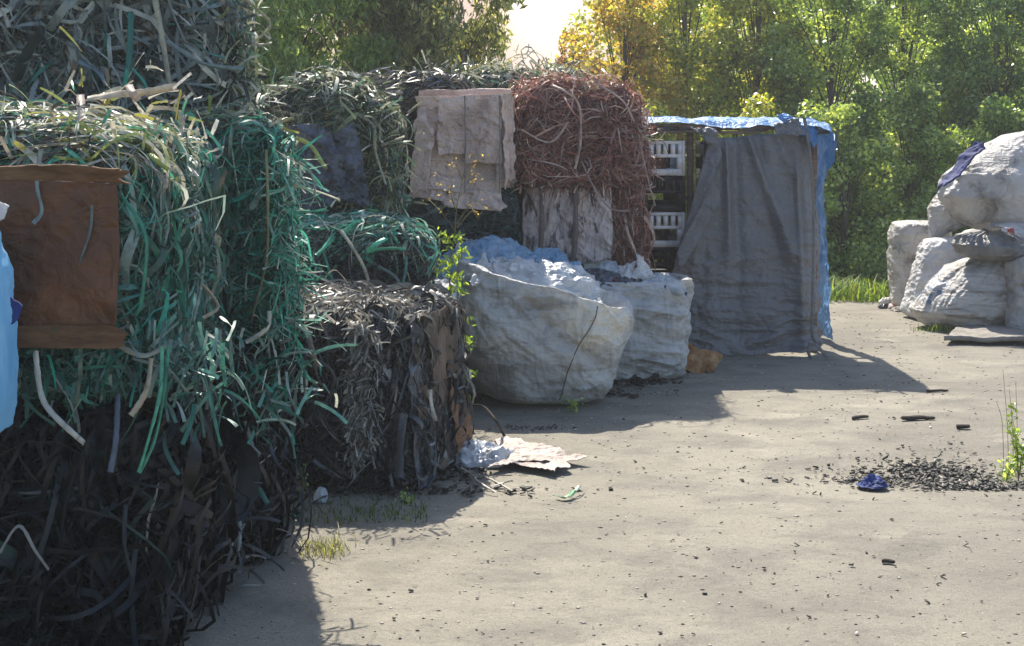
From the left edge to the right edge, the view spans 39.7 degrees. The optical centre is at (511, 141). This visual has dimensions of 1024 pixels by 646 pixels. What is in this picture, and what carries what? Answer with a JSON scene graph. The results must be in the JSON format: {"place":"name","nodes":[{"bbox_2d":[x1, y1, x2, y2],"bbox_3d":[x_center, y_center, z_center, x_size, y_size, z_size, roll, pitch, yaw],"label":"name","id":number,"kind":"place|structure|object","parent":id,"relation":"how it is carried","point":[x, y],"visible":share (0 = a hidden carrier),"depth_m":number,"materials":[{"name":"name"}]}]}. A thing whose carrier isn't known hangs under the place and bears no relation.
{"place":"outdoors","nodes":[
{"label":"outdoors","id":0,"kind":"place"},
{"bbox_2d":[287,525,363,568],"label":"dry grass","id":1,"kind":"structure","parent":0,"point":[330,548],"depth_m":6.91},
{"bbox_2d":[174,300,1023,645],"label":"ground","id":2,"kind":"structure","parent":0,"point":[562,548],"depth_m":7.28,"materials":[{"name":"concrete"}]},
{"bbox_2d":[0,346,268,645],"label":"strip bale","id":3,"kind":"object","parent":2,"relation":"on","point":[130,539],"visible":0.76,"depth_m":5.36,"materials":[{"name":"plastic"}]},
{"bbox_2d":[0,26,265,475],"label":"strip bale","id":4,"kind":"object","parent":3,"relation":"on","point":[111,234],"visible":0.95,"depth_m":5.38,"materials":[{"name":"plastic"}]},
{"bbox_2d":[0,202,22,432],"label":"pale blue bag","id":5,"kind":"object","parent":4,"relation":"attached to","point":[10,309],"visible":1,"depth_m":4.95,"materials":[{"name":"plastic"}]},
{"bbox_2d":[217,312,355,591],"bbox_3d":[-1.649,1.355,6.915,1.731,1.284,1.907,0,0,-9],"label":"strip bale","id":6,"kind":"object","parent":2,"relation":"on","point":[273,395],"visible":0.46,"depth_m":6.59,"materials":[{"name":"plastic"}]},
{"bbox_2d":[55,90,339,366],"bbox_3d":[-1.595,0.402,7.049,1.476,1.299,1.468,0,0,-9],"label":"strip bale","id":7,"kind":"object","parent":6,"relation":"on","point":[261,164],"visible":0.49,"depth_m":6.64,"materials":[{"name":"plastic"}]},
{"bbox_2d":[0,0,288,116],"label":"strip bale","id":8,"kind":"object","parent":7,"relation":"on","point":[207,44],"visible":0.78,"depth_m":7.21,"materials":[{"name":"plastic"}]},
{"bbox_2d":[295,464,308,498],"bbox_3d":[-1.151,1.895,7.828,0.095,0.214,0.094,0,0,36],"label":"weed","id":9,"kind":"object","parent":2,"relation":"on","point":[302,482],"visible":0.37,"depth_m":7.82,"materials":[{"name":"green plant"}]},
{"bbox_2d":[286,474,326,520],"bbox_3d":[-1.334,1.840,7.507,0.483,0.281,0.546,0,0,-44],"label":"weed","id":10,"kind":"object","parent":2,"relation":"on","point":[295,512],"visible":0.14,"depth_m":7.49,"materials":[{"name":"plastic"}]},
{"bbox_2d":[257,10,377,79],"bbox_3d":[-2.849,-0.884,19.892,3.401,6.477,3.026,0,0,0],"label":"willow tree","id":11,"kind":"object","parent":2,"relation":"on","point":[336,55],"visible":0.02,"depth_m":19.45,"materials":[{"name":"green plant"}]},
{"bbox_2d":[313,487,327,503],"bbox_3d":[-1.063,1.955,7.860,0.082,0.080,0.109,0,0,0],"label":"white scrap","id":12,"kind":"object","parent":2,"relation":"on","point":[320,492],"visible":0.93,"depth_m":7.84,"materials":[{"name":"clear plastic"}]},
{"bbox_2d":[246,0,407,111],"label":"willow tree","id":13,"kind":"object","parent":2,"relation":"on","point":[286,52],"visible":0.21,"depth_m":16.13,"materials":[{"name":"green plant"}]},
{"bbox_2d":[292,485,429,525],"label":"weeds","id":14,"kind":"object","parent":2,"relation":"on","point":[423,508],"visible":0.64,"depth_m":7.59,"materials":[{"name":"green plant"}]},
{"bbox_2d":[286,270,475,489],"bbox_3d":[-0.997,1.420,8.668,1.481,1.254,1.433,0,0,15],"label":"strip bale","id":15,"kind":"object","parent":2,"relation":"on","point":[394,379],"visible":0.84,"depth_m":8.17,"materials":[{"name":"plastic"}]},
{"bbox_2d":[296,197,440,286],"bbox_3d":[-1.126,1.003,9.991,1.276,1.268,1.453,0,0,-5],"label":"strip bale","id":16,"kind":"object","parent":15,"relation":"on","point":[360,245],"visible":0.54,"depth_m":9.49,"materials":[{"name":"plastic"}]},
{"bbox_2d":[433,278,456,301],"bbox_3d":[-0.503,1.109,10.453,0.198,0.235,0.143,0,0,0],"label":"paper sheet","id":17,"kind":"object","parent":16,"relation":"on","point":[444,283],"visible":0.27,"depth_m":10.46,"materials":[{"name":"white paper"}]},
{"bbox_2d":[395,487,415,505],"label":"weed","id":18,"kind":"object","parent":2,"relation":"on","point":[408,498],"visible":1,"depth_m":7.83,"materials":[{"name":"green plant"}]},
{"bbox_2d":[311,0,527,76],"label":"willow tree","id":19,"kind":"object","parent":2,"relation":"on","point":[413,27],"visible":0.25,"depth_m":16.84,"materials":[{"name":"green plant"}]},
{"bbox_2d":[287,462,612,497],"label":"bale litter","id":20,"kind":"object","parent":2,"relation":"on","point":[340,488],"visible":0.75,"depth_m":8.11,"materials":[{"name":"rubber"}]},
{"bbox_2d":[421,149,486,407],"bbox_3d":[-0.411,1.028,10.050,0.470,1.949,0.488,0,0,0],"label":"tall weed","id":21,"kind":"object","parent":2,"relation":"on","point":[456,239],"visible":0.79,"depth_m":10.04,"materials":[{"name":"green plant"}]},
{"bbox_2d":[465,374,484,393],"bbox_3d":[-0.400,1.519,11.379,0.793,0.934,0.842,0,0,0],"label":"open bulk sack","id":22,"kind":"object","parent":2,"relation":"on","point":[478,390],"visible":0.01,"depth_m":11.06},
{"bbox_2d":[452,439,513,467],"bbox_3d":[-0.191,1.934,8.866,0.380,0.122,0.435,0,0,25],"label":"clear film","id":23,"kind":"object","parent":2,"relation":"on","point":[480,453],"visible":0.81,"depth_m":8.75,"materials":[{"name":"plastic"}]},
{"bbox_2d":[461,467,512,492],"bbox_3d":[-0.110,1.970,8.329,0.263,0.029,0.653,0,0,-15],"label":"frayed cord","id":24,"kind":"object","parent":2,"relation":"on","point":[474,478],"visible":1,"depth_m":8.20,"materials":[{"name":"plastic"}]},
{"bbox_2d":[472,404,505,436],"bbox_3d":[-0.114,1.890,9.485,0.177,0.226,0.356,0,0,-28],"label":"curved stick","id":25,"kind":"object","parent":2,"relation":"on","point":[497,423],"visible":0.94,"depth_m":9.38,"materials":[{"name":"brown wood"}]},
{"bbox_2d":[485,436,587,471],"bbox_3d":[0.112,1.962,8.929,0.719,0.049,0.983,0,0,0],"label":"crumpled sheet","id":26,"kind":"object","parent":2,"relation":"on","point":[539,456],"visible":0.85,"depth_m":8.81,"materials":[{"name":"paper"}]},
{"bbox_2d":[455,252,633,404],"bbox_3d":[0.224,1.421,11.007,1.446,1.142,1.226,0,0,0],"label":"open bulk sack","id":27,"kind":"object","parent":2,"relation":"on","point":[546,332],"visible":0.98,"depth_m":10.51,"materials":[{"name":"white woven plastic fabric"},{"name":"blue plastic"}]},
{"bbox_2d":[434,235,568,302],"bbox_3d":[-0.135,1.078,11.285,1.522,0.665,0.946,0,0,-34],"label":"blue film","id":28,"kind":"object","parent":27,"relation":"on","point":[494,246],"visible":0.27,"depth_m":11.19,"materials":[{"name":"plastic"}]},
{"bbox_2d":[556,485,584,498],"bbox_3d":[0.361,1.971,7.950,0.145,0.032,0.222,0,0,42],"label":"green scrap","id":29,"kind":"object","parent":2,"relation":"on","point":[574,491],"visible":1,"depth_m":7.92,"materials":[{"name":"plastic"}]},
{"bbox_2d":[560,394,583,413],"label":"weed","id":30,"kind":"object","parent":2,"relation":"on","point":[572,406],"visible":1,"depth_m":10.44,"materials":[{"name":"green plant"}]},
{"bbox_2d":[555,28,588,67],"bbox_3d":[1.052,0.290,26.029,0.955,4.734,1.198,0,0,0],"label":"tree","id":31,"kind":"object","parent":2,"relation":"on","point":[562,56],"visible":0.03,"depth_m":25.93,"materials":[{"name":"yellow plant"}]},
{"bbox_2d":[469,372,683,400],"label":"sack litter","id":32,"kind":"object","parent":2,"relation":"on","point":[635,380],"visible":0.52,"depth_m":11.64,"materials":[{"name":"rubber"}]},
{"bbox_2d":[487,386,723,430],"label":"dark crumbs","id":33,"kind":"object","parent":2,"relation":"on","point":[542,427],"visible":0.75,"depth_m":9.88,"materials":[{"name":"rubber"}]},
{"bbox_2d":[555,0,692,216],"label":"leafy tree","id":34,"kind":"object","parent":2,"relation":"on","point":[635,52],"visible":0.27,"depth_m":22.26,"materials":[{"name":"yellow plant"}]},
{"bbox_2d":[548,0,713,159],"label":"leafy tree","id":35,"kind":"object","parent":2,"relation":"on","point":[604,40],"visible":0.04,"depth_m":26.71,"materials":[{"name":"yellow plant"}]},
{"bbox_2d":[607,184,655,271],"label":"strip bale","id":36,"kind":"object","parent":2,"relation":"on","point":[631,233],"visible":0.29,"depth_m":12.35,"materials":[{"name":"plastic"}]},
{"bbox_2d":[508,52,668,211],"bbox_3d":[0.579,-0.097,12.724,1.621,1.374,1.675,0,0,0],"label":"strip bale","id":37,"kind":"object","parent":36,"relation":"on","point":[569,129],"visible":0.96,"depth_m":12.14,"materials":[{"name":"plastic"}]},
{"bbox_2d":[584,253,693,379],"bbox_3d":[0.974,1.470,12.142,1.170,1.039,1.077,0,0,0],"label":"open bulk sack","id":38,"kind":"object","parent":2,"relation":"on","point":[657,341],"visible":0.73,"depth_m":11.70,"materials":[{"name":"white woven plastic"},{"name":"clear plastic"}]},
{"bbox_2d":[583,258,618,272],"bbox_3d":[0.795,1.039,12.340,0.389,0.306,0.167,0,0,13],"label":"foam sheet","id":39,"kind":"object","parent":38,"relation":"on","point":[595,264],"visible":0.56,"depth_m":12.31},
{"bbox_2d":[667,284,686,295],"bbox_3d":[1.347,1.228,11.713,0.198,0.101,0.084,0,0,25],"label":"crushed bottle","id":40,"kind":"object","parent":38,"relation":"on","point":[675,290],"visible":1,"depth_m":11.68,"materials":[{"name":"white plastic"}]},
{"bbox_2d":[642,97,694,260],"bbox_3d":[1.961,0.952,20.732,1.751,3.212,1.806,0,0,-39],"label":"leafy bush","id":41,"kind":"object","parent":2,"relation":"on","point":[659,111],"visible":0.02,"depth_m":20.55,"materials":[{"name":"green plant"}]},
{"bbox_2d":[329,340,1023,645],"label":"scattered chips","id":42,"kind":"object","parent":2,"relation":"on","point":[850,564],"visible":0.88,"depth_m":6.87,"materials":[{"name":"rubber"}]},
{"bbox_2d":[616,0,753,221],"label":"leafy tree","id":43,"kind":"object","parent":2,"relation":"on","point":[715,56],"visible":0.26,"depth_m":22.82,"materials":[{"name":"green plant"}]},
{"bbox_2d":[685,342,722,373],"bbox_3d":[1.543,1.880,12.366,0.488,0.264,0.458,0,0,-17],"label":"torn paper bag","id":44,"kind":"object","parent":2,"relation":"on","point":[701,361],"visible":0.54,"depth_m":12.23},
{"bbox_2d":[680,92,775,210],"bbox_3d":[3.352,0.924,20.640,1.907,3.279,1.831,0,0,30],"label":"leafy bush","id":45,"kind":"object","parent":2,"relation":"on","point":[749,111],"visible":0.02,"depth_m":20.50,"materials":[{"name":"green plant"}]},
{"bbox_2d":[644,124,828,352],"bbox_3d":[2.066,0.910,14.106,1.886,2.183,1.657,0,0,0],"label":"wooden rack","id":46,"kind":"object","parent":2,"relation":"on","point":[676,128],"visible":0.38,"depth_m":13.40,"materials":[{"name":"brown wood"}]},
{"bbox_2d":[645,113,836,339],"bbox_3d":[2.128,0.831,13.891,2.016,2.199,1.619,0,0,0],"label":"blue tarpaulin","id":47,"kind":"object","parent":46,"relation":"on","point":[826,144],"visible":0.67,"depth_m":13.61,"materials":[{"name":"plastic"}]},
{"bbox_2d":[672,118,827,358],"bbox_3d":[2.238,0.884,13.393,1.524,2.209,0.994,0,0,0],"label":"grey tarpaulin","id":48,"kind":"object","parent":46,"relation":"hanging from","point":[747,260],"visible":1,"depth_m":13.18,"materials":[{"name":"fabric"}]},
{"bbox_2d":[678,0,828,141],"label":"leafy tree","id":49,"kind":"object","parent":2,"relation":"on","point":[734,11],"visible":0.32,"depth_m":23.24,"materials":[{"name":"green plant"}]},
{"bbox_2d":[663,0,862,140],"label":"leafy tree","id":50,"kind":"object","parent":2,"relation":"on","point":[794,8],"visible":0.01,"depth_m":26.63,"materials":[{"name":"green plant"}]},
{"bbox_2d":[631,0,1008,189],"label":"woodland","id":51,"kind":"object","parent":2,"relation":"on","point":[869,74],"visible":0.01,"depth_m":32.40,"materials":[{"name":"green plant"}]},
{"bbox_2d":[755,0,902,247],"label":"leafy tree","id":52,"kind":"object","parent":2,"relation":"on","point":[793,69],"visible":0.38,"depth_m":22.65,"materials":[{"name":"green plant"}]},
{"bbox_2d":[794,97,909,286],"bbox_3d":[4.783,0.960,20.243,1.842,3.201,2.050,0,0,0],"label":"leafy bush","id":53,"kind":"object","parent":2,"relation":"on","point":[855,256],"visible":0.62,"depth_m":20.10,"materials":[{"name":"green plant"}]},
{"bbox_2d":[852,415,868,419],"bbox_3d":[2.497,1.978,10.170,0.160,0.029,0.036,0,0,-27],"label":"wood offcut","id":54,"kind":"object","parent":2,"relation":"on","point":[859,417],"visible":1,"depth_m":10.15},
{"bbox_2d":[856,473,889,488],"bbox_3d":[2.092,1.962,8.236,0.189,0.066,0.207,0,0,0],"label":"blue rag","id":55,"kind":"object","parent":2,"relation":"on","point":[871,481],"visible":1,"depth_m":8.20,"materials":[{"name":"fabric"}]},
{"bbox_2d":[739,441,1023,491],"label":"black shreds","id":56,"kind":"object","parent":2,"relation":"on","point":[943,481],"visible":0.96,"depth_m":8.52,"materials":[{"name":"rubber"}]},
{"bbox_2d":[878,303,888,308],"bbox_3d":[4.433,1.957,16.906,0.140,0.075,0.101,0,0,0],"label":"foam chunk","id":57,"kind":"object","parent":2,"relation":"on","point":[883,306],"visible":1,"depth_m":16.87,"materials":[{"name":"plastic"}]},
{"bbox_2d":[879,297,890,303],"bbox_3d":[4.593,1.941,17.308,0.235,0.107,0.188,0,0,0],"label":"foam chunk","id":58,"kind":"object","parent":2,"relation":"on","point":[884,300],"visible":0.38,"depth_m":17.26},
{"bbox_2d":[881,559,894,563],"bbox_3d":[1.784,1.988,6.717,0.065,0.021,0.035,0,0,21],"label":"wood offcut","id":59,"kind":"object","parent":2,"relation":"on","point":[888,561],"visible":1,"depth_m":6.71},
{"bbox_2d":[800,0,992,213],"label":"leafy tree","id":60,"kind":"object","parent":2,"relation":"on","point":[888,79],"visible":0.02,"depth_m":26.40,"materials":[{"name":"green plant"}]},
{"bbox_2d":[846,77,969,284],"bbox_3d":[5.870,0.810,20.818,2.102,3.501,2.016,0,0,0],"label":"leafy bush","id":61,"kind":"object","parent":2,"relation":"on","point":[915,149],"visible":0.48,"depth_m":20.53,"materials":[{"name":"green plant"}]},
{"bbox_2d":[824,0,991,229],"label":"leafy tree","id":62,"kind":"object","parent":2,"relation":"on","point":[913,21],"visible":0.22,"depth_m":22.95,"materials":[{"name":"green plant"}]},
{"bbox_2d":[900,415,935,420],"bbox_3d":[2.893,1.972,10.114,0.260,0.035,0.060,0,0,-5],"label":"wood offcut","id":63,"kind":"object","parent":2,"relation":"on","point":[913,417],"visible":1,"depth_m":10.10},
{"bbox_2d":[886,220,951,305],"bbox_3d":[4.856,1.464,16.899,0.744,1.049,0.757,0,0,0],"label":"filled sack","id":64,"kind":"object","parent":2,"relation":"on","point":[905,238],"visible":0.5,"depth_m":16.64,"materials":[{"name":"fabric"}]},
{"bbox_2d":[900,236,965,317],"bbox_3d":[4.840,1.529,16.000,0.858,0.920,0.695,0,0,0],"label":"filled sack","id":65,"kind":"object","parent":2,"relation":"on","point":[934,255],"visible":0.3,"depth_m":15.80,"materials":[{"name":"plastic"}]},
{"bbox_2d":[927,194,965,237],"bbox_3d":[5.126,0.816,16.213,0.774,0.556,0.648,0,0,0],"label":"filled sack","id":66,"kind":"object","parent":65,"relation":"on","point":[941,222],"visible":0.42,"depth_m":16.04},
{"bbox_2d":[910,323,960,332],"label":"grass tuft","id":67,"kind":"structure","parent":2,"relation":"on","point":[941,328],"depth_m":14.88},
{"bbox_2d":[926,389,948,391],"bbox_3d":[3.407,1.996,11.355,0.200,0.024,0.023,0,0,-9],"label":"wood offcut","id":68,"kind":"object","parent":2,"relation":"on","point":[939,390],"visible":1,"depth_m":11.35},
{"bbox_2d":[887,0,1023,228],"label":"leafy tree","id":69,"kind":"object","parent":2,"relation":"on","point":[977,66],"visible":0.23,"depth_m":22.51,"materials":[{"name":"green plant"}]},
{"bbox_2d":[908,257,1006,327],"bbox_3d":[4.945,1.535,15.208,1.312,0.910,1.068,0,0,0],"label":"filled sack","id":70,"kind":"object","parent":2,"relation":"on","point":[965,291],"visible":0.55,"depth_m":14.82,"materials":[{"name":"plastic"}]},
{"bbox_2d":[951,227,1023,260],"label":"filled sack","id":71,"kind":"object","parent":70,"relation":"on","point":[991,243],"visible":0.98,"depth_m":14.70,"materials":[{"name":"plastic"}]},
{"bbox_2d":[987,222,1023,236],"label":"filled sack","id":72,"kind":"object","parent":70,"relation":"on","point":[1018,227],"visible":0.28,"depth_m":15.11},
{"bbox_2d":[956,424,969,428],"bbox_3d":[3.114,1.967,9.782,0.099,0.032,0.048,0,0,0],"label":"wood offcut","id":73,"kind":"object","parent":2,"relation":"on","point":[961,426],"visible":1,"depth_m":9.77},
{"bbox_2d":[937,0,1023,135],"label":"leafy tree","id":74,"kind":"object","parent":2,"relation":"on","point":[978,1],"visible":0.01,"depth_m":26.75,"materials":[{"name":"green plant"}]},
{"bbox_2d":[944,324,1023,343],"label":"flat slab","id":75,"kind":"object","parent":2,"relation":"on","point":[988,334],"depth_m":14.16,"materials":[{"name":"concrete"}]},
{"bbox_2d":[952,92,1023,235],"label":"leafy bush","id":76,"kind":"object","parent":2,"relation":"on","point":[1002,119],"visible":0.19,"depth_m":20.41,"materials":[{"name":"green plant"}]},
{"bbox_2d":[965,1,1023,131],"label":"leafy tree","id":77,"kind":"object","parent":2,"relation":"on","point":[1019,55],"visible":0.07,"depth_m":23.29,"materials":[{"name":"green plant"}]},
{"bbox_2d":[996,375,1017,476],"bbox_3d":[3.000,1.703,8.580,0.131,0.647,0.024,0,0,0],"label":"grass stalk","id":78,"kind":"object","parent":2,"relation":"on","point":[1007,426],"depth_m":8.57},
{"bbox_2d":[994,451,1023,481],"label":"weed","id":79,"kind":"object","parent":2,"relation":"on","point":[1007,472],"visible":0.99,"depth_m":8.44,"materials":[{"name":"green plant"}]},
{"bbox_2d":[1000,402,1023,480],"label":"weed","id":80,"kind":"object","parent":2,"relation":"on","point":[1018,445],"visible":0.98,"depth_m":8.45,"materials":[{"name":"green plant"}]},
{"bbox_2d":[1004,256,1023,328],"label":"filled sack","id":81,"kind":"object","parent":2,"relation":"on","point":[1014,280],"visible":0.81,"depth_m":14.56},
{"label":"strip bale","id":82,"kind":"object","parent":2,"relation":"on","visible":0},
{"bbox_2d":[405,188,523,257],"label":"strip bale","id":83,"kind":"object","parent":82,"relation":"on","point":[505,222],"visible":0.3,"depth_m":11.81,"materials":[{"name":"plastic"}]},
{"bbox_2d":[409,88,515,210],"bbox_3d":[-0.412,0.061,12.235,0.900,1.028,1.185,0,0,0],"label":"carton bale","id":84,"kind":"object","parent":83,"relation":"on","point":[476,123],"visible":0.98,"depth_m":11.74,"materials":[{"name":"cardboard"}]},
{"bbox_2d":[514,186,524,226],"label":"strip bale","id":85,"kind":"object","parent":82,"relation":"on","point":[519,196],"depth_m":12.58,"materials":[{"name":"plastic"}]},
{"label":"strip bale","id":86,"kind":"object","parent":2,"relation":"on","visible":0},
{"bbox_2d":[413,44,599,90],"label":"strip bale","id":87,"kind":"object","parent":86,"relation":"on","point":[489,76],"visible":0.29,"depth_m":13.59,"materials":[{"name":"plastic"}]},
{"bbox_3d":[6.277,1.493,16.199,1.007,0.989,1.043,0,0,0],"label":"filled sack","id":88,"kind":"object","parent":2,"relation":"on","visible":0},
{"bbox_2d":[937,131,1023,229],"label":"filled sack","id":89,"kind":"object","parent":88,"relation":"on","point":[985,188],"visible":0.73,"depth_m":15.49,"materials":[{"name":"fabric"}]},
{"bbox_2d":[938,141,985,189],"bbox_3d":[4.827,0.253,15.207,0.635,0.530,0.141,0,0,-31],"label":"navy cloth","id":90,"kind":"object","parent":89,"relation":"on","point":[965,158],"visible":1,"depth_m":15.20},
{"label":"plastic crate","id":91,"kind":"object","parent":2,"relation":"on","visible":0},
{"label":"plastic crate","id":92,"kind":"object","parent":91,"relation":"on","visible":0},
{"bbox_2d":[649,247,678,272],"bbox_3d":[1.422,1.165,13.620,0.426,0.327,0.606,0,0,0],"label":"plastic crate","id":93,"kind":"object","parent":92,"relation":"on","point":[660,257],"visible":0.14,"depth_m":13.32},
{"bbox_2d":[648,211,684,246],"bbox_3d":[1.410,0.830,13.610,0.426,0.327,0.606,0,0,0],"label":"plastic crate","id":94,"kind":"object","parent":93,"relation":"on","point":[677,225],"visible":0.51,"depth_m":13.31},
{"bbox_2d":[649,225,668,247],"bbox_3d":[1.368,0.916,13.603,0.264,0.250,0.439,0,0,0],"label":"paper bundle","id":95,"kind":"object","parent":94,"relation":"in","point":[661,235],"visible":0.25,"depth_m":13.44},
{"bbox_2d":[641,175,685,210],"bbox_3d":[1.420,0.493,13.630,0.426,0.327,0.606,0,0,0],"label":"plastic crate","id":96,"kind":"object","parent":94,"relation":"on","point":[677,190],"visible":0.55,"depth_m":13.33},
{"bbox_2d":[647,141,684,175],"bbox_3d":[1.410,0.158,13.620,0.426,0.327,0.606,0,0,0],"label":"plastic crate","id":97,"kind":"object","parent":96,"relation":"on","point":[676,156],"visible":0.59,"depth_m":13.32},
{"bbox_2d":[650,152,666,176],"bbox_3d":[1.361,0.230,13.605,0.256,0.262,0.434,0,0,0],"label":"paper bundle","id":98,"kind":"object","parent":97,"relation":"in","point":[661,164],"visible":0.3,"depth_m":13.45,"materials":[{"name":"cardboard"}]},
{"bbox_2d":[263,0,1005,144],"label":"sky","id":99,"kind":"structure","parent":0,"point":[537,24],"materials":[{"name":"white"}]},
{"bbox_2d":[829,272,889,301],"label":"tall grass","id":100,"kind":"structure","parent":0,"point":[847,290],"depth_m":17.82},
{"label":"strip bale","id":101,"kind":"object","parent":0,"visible":0},
{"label":"strip bale","id":102,"kind":"object","parent":101,"relation":"on","visible":0},
{"bbox_2d":[250,50,428,216],"bbox_3d":[-1.365,-0.003,10.803,1.469,1.350,1.547,0,0,-3],"label":"strip bale","id":103,"kind":"object","parent":102,"relation":"on","point":[357,121],"visible":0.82,"depth_m":10.31,"materials":[{"name":"plastic"}]},
{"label":"strip bale","id":104,"kind":"object","parent":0,"visible":0},
{"bbox_2d":[348,63,475,190],"bbox_3d":[-1.062,-0.045,12.651,1.600,1.284,1.504,0,0,0],"label":"strip bale","id":105,"kind":"object","parent":104,"relation":"on","point":[414,81],"visible":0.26,"depth_m":12.16,"materials":[{"name":"plastic"}]},
{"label":"strip bale","id":106,"kind":"object","parent":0,"visible":0},
{"bbox_2d":[511,170,616,268],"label":"board bale","id":107,"kind":"object","parent":106,"relation":"on","point":[574,223],"visible":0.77,"depth_m":12.26,"materials":[{"name":"cardboard"}]},
{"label":"plastic crate","id":108,"kind":"object","parent":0,"visible":0},
{"bbox_2d":[695,175,698,188],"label":"plastic crate","id":109,"kind":"object","parent":108,"relation":"on","point":[696,178],"visible":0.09,"depth_m":14.00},
{"bbox_2d":[695,141,707,173],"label":"plastic crate","id":110,"kind":"object","parent":109,"relation":"on","point":[700,148],"visible":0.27,"depth_m":13.91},
{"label":"plastic crate","id":111,"kind":"object","parent":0,"visible":0},
{"bbox_2d":[649,247,671,270],"bbox_3d":[1.410,1.165,14.280,0.426,0.327,0.606,0,0,0],"label":"plastic crate","id":112,"kind":"object","parent":111,"relation":"on","point":[662,267],"visible":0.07,"depth_m":14.46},
{"bbox_2d":[648,216,670,235],"bbox_3d":[1.420,0.830,14.280,0.426,0.327,0.606,0,0,0],"label":"plastic crate","id":113,"kind":"object","parent":112,"relation":"on","point":[667,231],"visible":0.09,"depth_m":14.56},
{"bbox_2d":[648,180,670,201],"bbox_3d":[1.410,0.493,14.280,0.426,0.327,0.606,0,0,0],"label":"plastic crate","id":114,"kind":"object","parent":113,"relation":"on","point":[666,197],"visible":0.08,"depth_m":14.56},
{"bbox_2d":[648,144,670,167],"bbox_3d":[1.420,0.158,14.280,0.426,0.327,0.606,0,0,0],"label":"plastic crate","id":115,"kind":"object","parent":114,"relation":"on","point":[668,159],"visible":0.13,"depth_m":14.56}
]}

